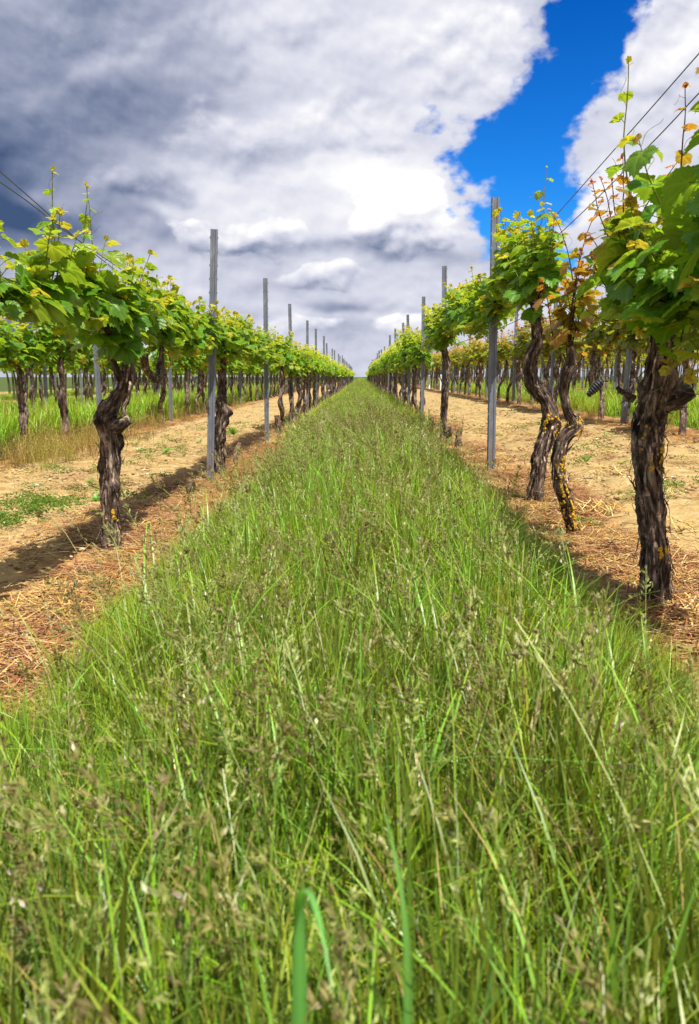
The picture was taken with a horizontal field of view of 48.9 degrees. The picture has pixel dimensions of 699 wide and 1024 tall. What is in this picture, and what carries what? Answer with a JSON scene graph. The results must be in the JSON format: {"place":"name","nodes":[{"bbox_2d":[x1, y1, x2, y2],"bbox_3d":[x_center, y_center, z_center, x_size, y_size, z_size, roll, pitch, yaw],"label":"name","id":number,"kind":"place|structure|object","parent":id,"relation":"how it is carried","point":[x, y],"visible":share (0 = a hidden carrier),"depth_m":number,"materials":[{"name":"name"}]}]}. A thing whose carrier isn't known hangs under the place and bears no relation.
{"place":"outdoors","nodes":[
{"label":"outdoors","id":0,"kind":"place"},
{"bbox_2d":[0,377,698,1017],"bbox_3d":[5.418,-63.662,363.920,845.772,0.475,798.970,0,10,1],"label":"ground","id":1,"kind":"structure","parent":0,"point":[686,507],"depth_m":6.18,"materials":[{"name":"soil"}]},
{"bbox_2d":[7,363,38,402],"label":"grapevine","id":2,"kind":"object","parent":1,"relation":"on","point":[26,382],"visible":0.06,"depth_m":17.23,"materials":[{"name":"brown plant"}]},
{"bbox_2d":[0,220,52,324],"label":"grapevine","id":3,"kind":"object","parent":1,"relation":"on","point":[11,292],"visible":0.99,"depth_m":2.56,"materials":[{"name":"green plant"}]},
{"bbox_2d":[0,315,60,455],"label":"grapevine","id":4,"kind":"object","parent":1,"relation":"on","point":[15,345],"visible":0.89,"depth_m":7.52,"materials":[{"name":"green plant"}]},
{"bbox_2d":[18,329,51,407],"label":"grapevine","id":5,"kind":"object","parent":1,"relation":"on","point":[32,387],"visible":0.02,"depth_m":12.60,"materials":[{"name":"brown plant"}]},
{"bbox_2d":[22,364,57,408],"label":"grapevine","id":6,"kind":"object","parent":1,"relation":"on","point":[40,371],"visible":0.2,"depth_m":18.21,"materials":[{"name":"green plant"}]},
{"bbox_2d":[42,363,47,402],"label":"trellis post","id":7,"kind":"object","parent":1,"relation":"on","point":[45,389],"visible":0.35,"depth_m":13.33,"materials":[{"name":"metal"}]},
{"bbox_2d":[12,320,93,445],"bbox_3d":[-3.124,-1.504,8.431,0.551,1.700,1.688,1,10,4],"label":"grapevine","id":8,"kind":"object","parent":1,"relation":"on","point":[64,346],"visible":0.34,"depth_m":8.34,"materials":[{"name":"green plant"}]},
{"bbox_2d":[48,351,79,402],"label":"grapevine","id":9,"kind":"object","parent":1,"relation":"on","point":[68,360],"visible":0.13,"depth_m":13.79,"materials":[{"name":"brown plant"}]},
{"bbox_2d":[65,365,84,401],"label":"grapevine","id":10,"kind":"object","parent":1,"relation":"on","point":[75,382],"visible":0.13,"depth_m":20.38,"materials":[{"name":"green plant"}]},
{"bbox_2d":[65,349,101,406],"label":"grapevine","id":11,"kind":"object","parent":1,"relation":"on","point":[89,364],"visible":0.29,"depth_m":15.14,"materials":[{"name":"green plant"}]},
{"bbox_2d":[93,344,101,406],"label":"trellis post","id":12,"kind":"object","parent":1,"relation":"on","point":[97,381],"visible":0.4,"depth_m":9.62,"materials":[{"name":"metal"}]},
{"bbox_2d":[0,166,205,552],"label":"grapevine","id":13,"kind":"object","parent":1,"relation":"on","point":[115,316],"visible":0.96,"depth_m":3.48,"materials":[{"name":"green plant"}]},
{"bbox_2d":[98,348,118,397],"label":"grapevine","id":14,"kind":"object","parent":1,"relation":"on","point":[104,390],"visible":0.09,"depth_m":16.29,"materials":[{"name":"brown plant"}]},
{"bbox_2d":[105,341,143,431],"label":"grapevine","id":15,"kind":"object","parent":1,"relation":"on","point":[127,400],"visible":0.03,"depth_m":10.84,"materials":[{"name":"brown plant"}]},
{"bbox_2d":[135,347,145,395],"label":"grapevine","id":16,"kind":"object","parent":1,"relation":"on","point":[138,365],"visible":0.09,"depth_m":18.64,"materials":[{"name":"brown plant"}]},
{"bbox_2d":[141,355,155,396],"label":"grapevine","id":17,"kind":"object","parent":1,"relation":"on","point":[146,385],"visible":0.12,"depth_m":19.63,"materials":[{"name":"brown plant"}]},
{"bbox_2d":[148,345,169,422],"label":"grapevine","id":18,"kind":"object","parent":1,"relation":"on","point":[153,358],"visible":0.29,"depth_m":12.75,"materials":[{"name":"brown plant"}]},
{"bbox_2d":[168,357,172,420],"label":"trellis post","id":19,"kind":"object","parent":1,"relation":"on","point":[170,392],"visible":0.29,"depth_m":13.33,"materials":[{"name":"metal"}]},
{"bbox_2d":[171,355,205,416],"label":"grapevine","id":20,"kind":"object","parent":1,"relation":"on","point":[184,366],"visible":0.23,"depth_m":14.76,"materials":[{"name":"green plant"}]},
{"bbox_2d":[184,481,195,494],"bbox_3d":[-1.113,-0.132,5.375,0.086,0.164,0.097,8,13,38],"label":"vine stump","id":21,"kind":"object","parent":1,"relation":"on","point":[190,486],"visible":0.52,"depth_m":5.35,"materials":[{"name":"wood"}]},
{"bbox_2d":[181,353,207,414],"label":"grapevine","id":22,"kind":"object","parent":1,"relation":"on","point":[199,389],"visible":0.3,"depth_m":15.40,"materials":[{"name":"green plant"}]},
{"bbox_2d":[200,367,207,412],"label":"grapevine","id":23,"kind":"object","parent":1,"relation":"on","point":[202,392],"visible":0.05,"depth_m":16.57,"materials":[{"name":"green plant"}]},
{"bbox_2d":[207,229,217,480],"bbox_3d":[-1.064,-1.021,5.935,0.065,2.220,0.038,1,10,-8],"label":"trellis post","id":24,"kind":"object","parent":1,"relation":"on","point":[213,279],"visible":0.81,"depth_m":5.90,"materials":[{"name":"metal"}]},
{"bbox_2d":[0,171,113,268],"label":"trellis wire","id":25,"kind":"object","parent":24,"relation":"attached to","point":[42,208],"visible":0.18,"depth_m":2.84,"materials":[{"name":"metal"}]},
{"bbox_2d":[0,182,174,303],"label":"trellis wire","id":26,"kind":"object","parent":24,"relation":"attached to","point":[51,220],"visible":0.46,"depth_m":2.85,"materials":[{"name":"metal"}]},
{"bbox_2d":[167,296,283,475],"bbox_3d":[-1.028,-1.261,7.876,0.541,1.517,5.573,0,10,1],"label":"grapevine","id":27,"kind":"object","parent":1,"relation":"on","point":[236,337],"visible":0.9,"depth_m":6.38,"materials":[{"name":"green plant"}]},
{"bbox_2d":[226,359,248,405],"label":"grapevine","id":28,"kind":"object","parent":1,"relation":"on","point":[232,383],"visible":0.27,"depth_m":19.97,"materials":[{"name":"green plant"}]},
{"bbox_2d":[233,442,241,464],"bbox_3d":[-1.066,-0.518,7.240,0.102,0.277,0.078,6,11,29],"label":"vine stump","id":29,"kind":"object","parent":1,"relation":"on","point":[235,452],"visible":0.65,"depth_m":7.22,"materials":[{"name":"wood"}]},
{"bbox_2d":[239,367,241,405],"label":"trellis post","id":30,"kind":"object","parent":1,"relation":"on","point":[240,396],"visible":0.36,"depth_m":20.70,"materials":[{"name":"metal"}]},
{"bbox_2d":[242,361,253,403],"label":"grapevine","id":31,"kind":"object","parent":1,"relation":"on","point":[243,384],"visible":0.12,"depth_m":22.11,"materials":[{"name":"green plant"}]},
{"bbox_2d":[247,364,257,401],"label":"grapevine","id":32,"kind":"object","parent":1,"relation":"on","point":[252,370],"visible":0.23,"depth_m":23.26,"materials":[{"name":"green plant"}]},
{"bbox_2d":[251,363,260,400],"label":"grapevine","id":33,"kind":"object","parent":1,"relation":"on","point":[256,372],"visible":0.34,"depth_m":24.27,"materials":[{"name":"green plant"}]},
{"bbox_2d":[263,278,268,441],"bbox_3d":[-1.040,-1.717,9.595,0.066,2.320,0.038,-1,10,-10],"label":"trellis post","id":34,"kind":"object","parent":1,"relation":"on","point":[266,369],"visible":0.76,"depth_m":9.57,"materials":[{"name":"metal"}]},
{"bbox_2d":[273,415,282,435],"bbox_3d":[-1.037,-1.243,11.162,0.144,0.337,0.117,0,10,1],"label":"vine stump","id":35,"kind":"object","parent":1,"relation":"on","point":[278,423],"visible":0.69,"depth_m":11.14,"materials":[{"name":"wood"}]},
{"bbox_2d":[268,326,296,428],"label":"grapevine","id":36,"kind":"object","parent":1,"relation":"on","point":[286,350],"visible":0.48,"depth_m":11.64,"materials":[{"name":"green plant"}]},
{"bbox_2d":[288,304,293,421],"bbox_3d":[-1.004,-2.382,13.266,0.065,2.350,0.038,-2,10,-8],"label":"trellis post","id":37,"kind":"object","parent":1,"relation":"on","point":[289,317],"visible":0.41,"depth_m":13.10,"materials":[{"name":"metal"}]},
{"bbox_2d":[275,339,307,424],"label":"grapevine","id":38,"kind":"object","parent":1,"relation":"on","point":[291,372],"visible":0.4,"depth_m":12.76,"materials":[{"name":"green plant"}]},
{"bbox_2d":[286,341,313,421],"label":"grapevine","id":39,"kind":"object","parent":1,"relation":"on","point":[300,394],"visible":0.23,"depth_m":13.61,"materials":[{"name":"green plant"}]},
{"bbox_2d":[293,344,310,418],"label":"grapevine","id":40,"kind":"object","parent":1,"relation":"on","point":[304,371],"visible":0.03,"depth_m":14.82,"materials":[{"name":"green plant"}]},
{"bbox_2d":[298,343,314,414],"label":"grapevine","id":41,"kind":"object","parent":1,"relation":"on","point":[304,384],"visible":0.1,"depth_m":15.82,"materials":[{"name":"green plant"}]},
{"bbox_2d":[306,320,308,405],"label":"trellis post","id":42,"kind":"object","parent":1,"relation":"on","point":[307,342],"visible":0.6,"depth_m":16.80,"materials":[{"name":"metal"}]},
{"bbox_2d":[301,344,317,410],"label":"grapevine","id":43,"kind":"object","parent":1,"relation":"on","point":[310,382],"visible":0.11,"depth_m":18.05,"materials":[{"name":"green plant"}]},
{"bbox_2d":[303,344,315,414],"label":"grapevine","id":44,"kind":"object","parent":1,"relation":"on","point":[307,385],"visible":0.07,"depth_m":16.93,"materials":[{"name":"green plant"}]},
{"bbox_2d":[291,887,332,1023],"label":"grass blade","id":45,"kind":"object","parent":1,"relation":"on","point":[299,994],"depth_m":0.56,"materials":[{"name":"green plant"}]},
{"bbox_2d":[311,350,321,408],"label":"grapevine","id":46,"kind":"object","parent":1,"relation":"on","point":[316,370],"visible":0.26,"depth_m":19.20,"materials":[{"name":"green plant"}]},
{"bbox_2d":[317,353,326,402],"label":"grapevine","id":47,"kind":"object","parent":1,"relation":"on","point":[318,380],"visible":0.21,"depth_m":22.46,"materials":[{"name":"green plant"}]},
{"bbox_2d":[319,354,329,402],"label":"grapevine","id":48,"kind":"object","parent":1,"relation":"on","point":[322,374],"visible":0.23,"depth_m":23.44,"materials":[{"name":"green plant"}]},
{"bbox_2d":[0,394,677,480],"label":"dry weeds","id":49,"kind":"object","parent":1,"relation":"on","point":[21,452],"visible":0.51,"depth_m":7.62,"materials":[{"name":"plant"}]},
{"bbox_2d":[0,378,698,1023],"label":"grass","id":50,"kind":"structure","parent":1,"relation":"on","point":[328,636],"depth_m":1.05,"materials":[{"name":"plant"}]},
{"bbox_2d":[382,804,412,1023],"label":"grass blade","id":51,"kind":"object","parent":50,"relation":"attached to","point":[407,1003],"depth_m":0.59,"materials":[{"name":"green plant"}]},
{"bbox_2d":[0,393,698,759],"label":"straw litter","id":52,"kind":"object","parent":1,"relation":"on","point":[18,647],"visible":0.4,"depth_m":3.35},
{"bbox_2d":[0,378,698,450],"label":"meadow grass","id":53,"kind":"structure","parent":1,"relation":"on","point":[50,410],"depth_m":12.70,"materials":[{"name":"plant"}]},
{"bbox_2d":[0,394,698,681],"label":"soil clods","id":54,"kind":"object","parent":1,"relation":"on","point":[161,494],"visible":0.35,"depth_m":6.07,"materials":[{"name":"soil"}]},
{"bbox_2d":[0,407,698,752],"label":"ground cover","id":55,"kind":"object","parent":1,"relation":"on","point":[47,500],"visible":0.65,"depth_m":4.87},
{"bbox_2d":[0,350,698,399],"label":"distant vineyard","id":56,"kind":"object","parent":1,"relation":"on","point":[611,361],"visible":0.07,"depth_m":36.37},
{"bbox_2d":[0,405,698,643],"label":"pruned twigs","id":57,"kind":"object","parent":1,"relation":"on","point":[240,489],"visible":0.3,"depth_m":3.94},
{"bbox_2d":[388,342,399,397],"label":"grapevine","id":58,"kind":"object","parent":1,"relation":"on","point":[392,363],"visible":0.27,"depth_m":20.87,"materials":[{"name":"green plant"}]},
{"bbox_2d":[393,347,401,399],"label":"grapevine","id":59,"kind":"object","parent":1,"relation":"on","point":[400,382],"visible":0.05,"depth_m":19.60,"materials":[{"name":"green plant"}]},
{"bbox_2d":[394,344,407,403],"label":"grapevine","id":60,"kind":"object","parent":1,"relation":"on","point":[400,372],"visible":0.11,"depth_m":17.27,"materials":[{"name":"green plant"}]},
{"bbox_2d":[390,337,417,400],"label":"grapevine","id":61,"kind":"object","parent":1,"relation":"on","point":[403,362],"visible":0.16,"depth_m":16.04,"materials":[{"name":"green plant"}]},
{"bbox_2d":[406,315,409,406],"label":"trellis post","id":62,"kind":"object","parent":1,"relation":"on","point":[408,367],"visible":0.55,"depth_m":15.70,"materials":[{"name":"metal"}]},
{"bbox_2d":[394,325,425,406],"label":"grapevine","id":63,"kind":"object","parent":1,"relation":"on","point":[398,344],"visible":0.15,"depth_m":15.26,"materials":[{"name":"green plant"}]},
{"bbox_2d":[397,328,432,415],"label":"grapevine","id":64,"kind":"object","parent":1,"relation":"on","point":[408,362],"visible":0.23,"depth_m":14.10,"materials":[{"name":"green plant"}]},
{"bbox_2d":[405,327,433,412],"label":"grapevine","id":65,"kind":"object","parent":1,"relation":"on","point":[414,343],"visible":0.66,"depth_m":12.54,"materials":[{"name":"green plant"}]},
{"bbox_2d":[420,297,425,417],"bbox_3d":[1.182,-2.297,12.392,0.066,2.280,0.039,0,10,-1],"label":"trellis post","id":66,"kind":"object","parent":1,"relation":"on","point":[422,366],"visible":0.69,"depth_m":12.36,"materials":[{"name":"metal"}]},
{"bbox_2d":[431,351,441,389],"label":"grapevine","id":67,"kind":"object","parent":1,"relation":"on","point":[437,359],"visible":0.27,"depth_m":29.63,"materials":[{"name":"green plant"}]},
{"bbox_2d":[442,266,446,386],"bbox_3d":[1.119,-1.715,9.075,0.065,2.290,0.038,-1,10,2],"label":"trellis post","id":68,"kind":"object","parent":1,"relation":"on","point":[444,277],"visible":0.31,"depth_m":8.90,"materials":[{"name":"metal"}]},
{"bbox_2d":[418,278,480,436],"bbox_3d":[1.114,-1.671,8.926,0.540,1.764,4.344,0,10,1],"label":"grapevine","id":69,"kind":"object","parent":1,"relation":"on","point":[441,323],"visible":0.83,"depth_m":8.68,"materials":[{"name":"green plant"}]},
{"bbox_2d":[450,346,460,392],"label":"grapevine","id":70,"kind":"object","parent":1,"relation":"on","point":[454,356],"visible":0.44,"depth_m":25.05,"materials":[{"name":"green plant"}]},
{"bbox_2d":[452,428,461,450],"bbox_3d":[1.112,-0.726,7.880,0.127,0.262,0.103,0,10,1],"label":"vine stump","id":71,"kind":"object","parent":1,"relation":"on","point":[459,442],"visible":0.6,"depth_m":7.85,"materials":[{"name":"wood"}]},
{"bbox_2d":[450,346,465,393],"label":"grapevine","id":72,"kind":"object","parent":1,"relation":"on","point":[460,363],"visible":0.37,"depth_m":23.91,"materials":[{"name":"green plant"}]},
{"bbox_2d":[457,347,471,394],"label":"grapevine","id":73,"kind":"object","parent":1,"relation":"on","point":[466,373],"visible":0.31,"depth_m":22.91,"materials":[{"name":"green plant"}]},
{"bbox_2d":[462,338,474,395],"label":"grapevine","id":74,"kind":"object","parent":1,"relation":"on","point":[468,362],"visible":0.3,"depth_m":21.86,"materials":[{"name":"green plant"}]},
{"bbox_2d":[467,335,483,395],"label":"grapevine","id":75,"kind":"object","parent":1,"relation":"on","point":[475,342],"visible":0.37,"depth_m":20.84,"materials":[{"name":"green plant"}]},
{"bbox_2d":[467,339,486,397],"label":"grapevine","id":76,"kind":"object","parent":1,"relation":"on","point":[472,356],"visible":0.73,"depth_m":19.82,"materials":[{"name":"green plant"}]},
{"bbox_2d":[485,330,488,398],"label":"trellis post","id":77,"kind":"object","parent":1,"relation":"on","point":[486,391],"visible":0.23,"depth_m":19.02,"materials":[{"name":"metal"}]},
{"bbox_2d":[480,337,498,387],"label":"grapevine","id":78,"kind":"object","parent":1,"relation":"on","point":[485,353],"visible":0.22,"depth_m":18.67,"materials":[{"name":"green plant"}]},
{"bbox_2d":[487,197,499,476],"bbox_3d":[1.073,-1.135,5.754,0.065,2.310,0.038,-2,10,-5],"label":"trellis post","id":79,"kind":"object","parent":1,"relation":"on","point":[492,378],"visible":0.67,"depth_m":5.75,"materials":[{"name":"metal"}]},
{"bbox_2d":[526,53,698,248],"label":"trellis wire","id":80,"kind":"object","parent":79,"relation":"attached to","point":[633,127],"visible":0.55,"depth_m":2.75,"materials":[{"name":"metal"}]},
{"bbox_2d":[539,93,698,251],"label":"trellis wire","id":81,"kind":"object","parent":79,"relation":"attached to","point":[649,145],"visible":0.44,"depth_m":2.60,"materials":[{"name":"metal"}]},
{"bbox_2d":[485,331,512,400],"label":"grapevine","id":82,"kind":"object","parent":1,"relation":"on","point":[503,376],"visible":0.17,"depth_m":17.14,"materials":[{"name":"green plant"}]},
{"bbox_2d":[497,327,520,402],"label":"grapevine","id":83,"kind":"object","parent":1,"relation":"on","point":[502,352],"visible":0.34,"depth_m":16.23,"materials":[{"name":"green plant"}]},
{"bbox_2d":[512,307,517,402],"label":"trellis post","id":84,"kind":"object","parent":1,"relation":"on","point":[514,374],"visible":0.58,"depth_m":15.65,"materials":[{"name":"metal"}]},
{"bbox_2d":[505,324,530,404],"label":"grapevine","id":85,"kind":"object","parent":1,"relation":"on","point":[515,352],"visible":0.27,"depth_m":15.23,"materials":[{"name":"green plant"}]},
{"bbox_2d":[455,166,595,502],"bbox_3d":[1.096,-1.133,5.427,0.522,1.926,3.050,0,10,1],"label":"grapevine","id":86,"kind":"object","parent":1,"relation":"on","point":[509,285],"visible":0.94,"depth_m":4.34,"materials":[{"name":"green plant"}]},
{"bbox_2d":[515,320,548,406],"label":"grapevine","id":87,"kind":"object","parent":1,"relation":"on","point":[522,338],"visible":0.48,"depth_m":14.10,"materials":[{"name":"green plant"}]},
{"bbox_2d":[530,315,565,388],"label":"grapevine","id":88,"kind":"object","parent":1,"relation":"on","point":[546,376],"visible":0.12,"depth_m":12.77,"materials":[{"name":"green plant"}]},
{"bbox_2d":[549,286,558,394],"bbox_3d":[3.268,-2.460,12.329,0.066,2.260,0.039,-2,11,-10],"label":"trellis post","id":89,"kind":"object","parent":1,"relation":"on","point":[553,356],"visible":0.34,"depth_m":12.34,"materials":[{"name":"metal"}]},
{"bbox_2d":[540,307,585,404],"bbox_3d":[3.231,-2.342,11.928,0.544,1.674,1.444,-2,10,-14],"label":"grapevine","id":90,"kind":"object","parent":1,"relation":"on","point":[558,353],"visible":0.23,"depth_m":11.99,"materials":[{"name":"green plant"}]},
{"bbox_2d":[573,332,585,387],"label":"grapevine","id":91,"kind":"object","parent":1,"relation":"on","point":[579,364],"visible":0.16,"depth_m":18.60,"materials":[{"name":"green plant"}]},
{"bbox_2d":[579,337,611,387],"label":"grapevine","id":92,"kind":"object","parent":1,"relation":"on","point":[590,382],"visible":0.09,"depth_m":17.62,"materials":[{"name":"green plant"}]},
{"bbox_2d":[580,292,620,419],"bbox_3d":[3.305,-2.053,10.153,0.522,1.723,1.427,0,10,-2],"label":"grapevine","id":93,"kind":"object","parent":1,"relation":"on","point":[594,338],"visible":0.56,"depth_m":10.10,"materials":[{"name":"green plant"}]},
{"bbox_2d":[596,343,614,388],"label":"grapevine","id":94,"kind":"object","parent":1,"relation":"on","point":[604,348],"visible":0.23,"depth_m":16.62,"materials":[{"name":"green plant"}]},
{"bbox_2d":[533,161,678,535],"bbox_3d":[1.021,-0.576,3.307,0.473,1.588,0.879,2,10,10],"label":"grapevine","id":95,"kind":"object","parent":1,"relation":"on","point":[574,427],"visible":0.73,"depth_m":3.44,"materials":[{"name":"green plant"}]},
{"bbox_2d":[602,350,615,388],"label":"grapevine","id":96,"kind":"object","parent":1,"relation":"on","point":[610,355],"visible":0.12,"depth_m":22.98,"materials":[{"name":"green plant"}]},
{"bbox_2d":[609,339,624,387],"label":"grapevine","id":97,"kind":"object","parent":1,"relation":"on","point":[619,368],"visible":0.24,"depth_m":15.46,"materials":[{"name":"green plant"}]},
{"bbox_2d":[599,319,649,422],"bbox_3d":[3.317,-1.814,9.003,0.544,1.641,1.444,-3,10,-17],"label":"grapevine","id":98,"kind":"object","parent":1,"relation":"on","point":[621,332],"visible":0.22,"depth_m":9.09,"materials":[{"name":"green plant"}]},
{"bbox_2d":[620,331,633,423],"bbox_3d":[3.277,-1.871,8.999,0.065,2.260,0.038,-2,12,-16],"label":"trellis post","id":99,"kind":"object","parent":1,"relation":"on","point":[627,375],"visible":0.45,"depth_m":9.04,"materials":[{"name":"metal"}]},
{"bbox_2d":[623,348,645,390],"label":"grapevine","id":100,"kind":"object","parent":1,"relation":"on","point":[642,353],"visible":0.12,"depth_m":20.59,"materials":[{"name":"green plant"}]},
{"bbox_2d":[620,334,649,384],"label":"grapevine","id":101,"kind":"object","parent":1,"relation":"on","point":[634,370],"visible":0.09,"depth_m":14.59,"materials":[{"name":"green plant"}]},
{"bbox_2d":[573,56,698,614],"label":"grapevine","id":102,"kind":"object","parent":1,"relation":"on","point":[647,271],"visible":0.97,"depth_m":2.37,"materials":[{"name":"green plant"}]},
{"bbox_2d":[650,326,698,435],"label":"grapevine","id":103,"kind":"object","parent":1,"relation":"on","point":[687,363],"visible":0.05,"depth_m":7.40,"materials":[{"name":"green plant"}]},
{"bbox_2d":[0,0,698,376],"label":"sky","id":104,"kind":"structure","parent":0,"point":[340,154],"materials":[{"name":"white"}]},
{"label":"trellis post","id":105,"kind":"object","parent":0,"visible":0},
{"bbox_2d":[423,362,698,394],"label":"trellis wire","id":106,"kind":"object","parent":105,"relation":"attached to","point":[588,371],"visible":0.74,"depth_m":3.20,"materials":[{"name":"metal"}]},
{"bbox_2d":[586,375,609,396],"bbox_3d":[1.034,-0.524,3.193,0.097,0.092,0.043,0,10,1],"label":"wire tensioner","id":107,"kind":"object","parent":106,"relation":"hanging from","point":[596,386],"visible":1,"depth_m":3.18,"materials":[{"name":"grey metal"}]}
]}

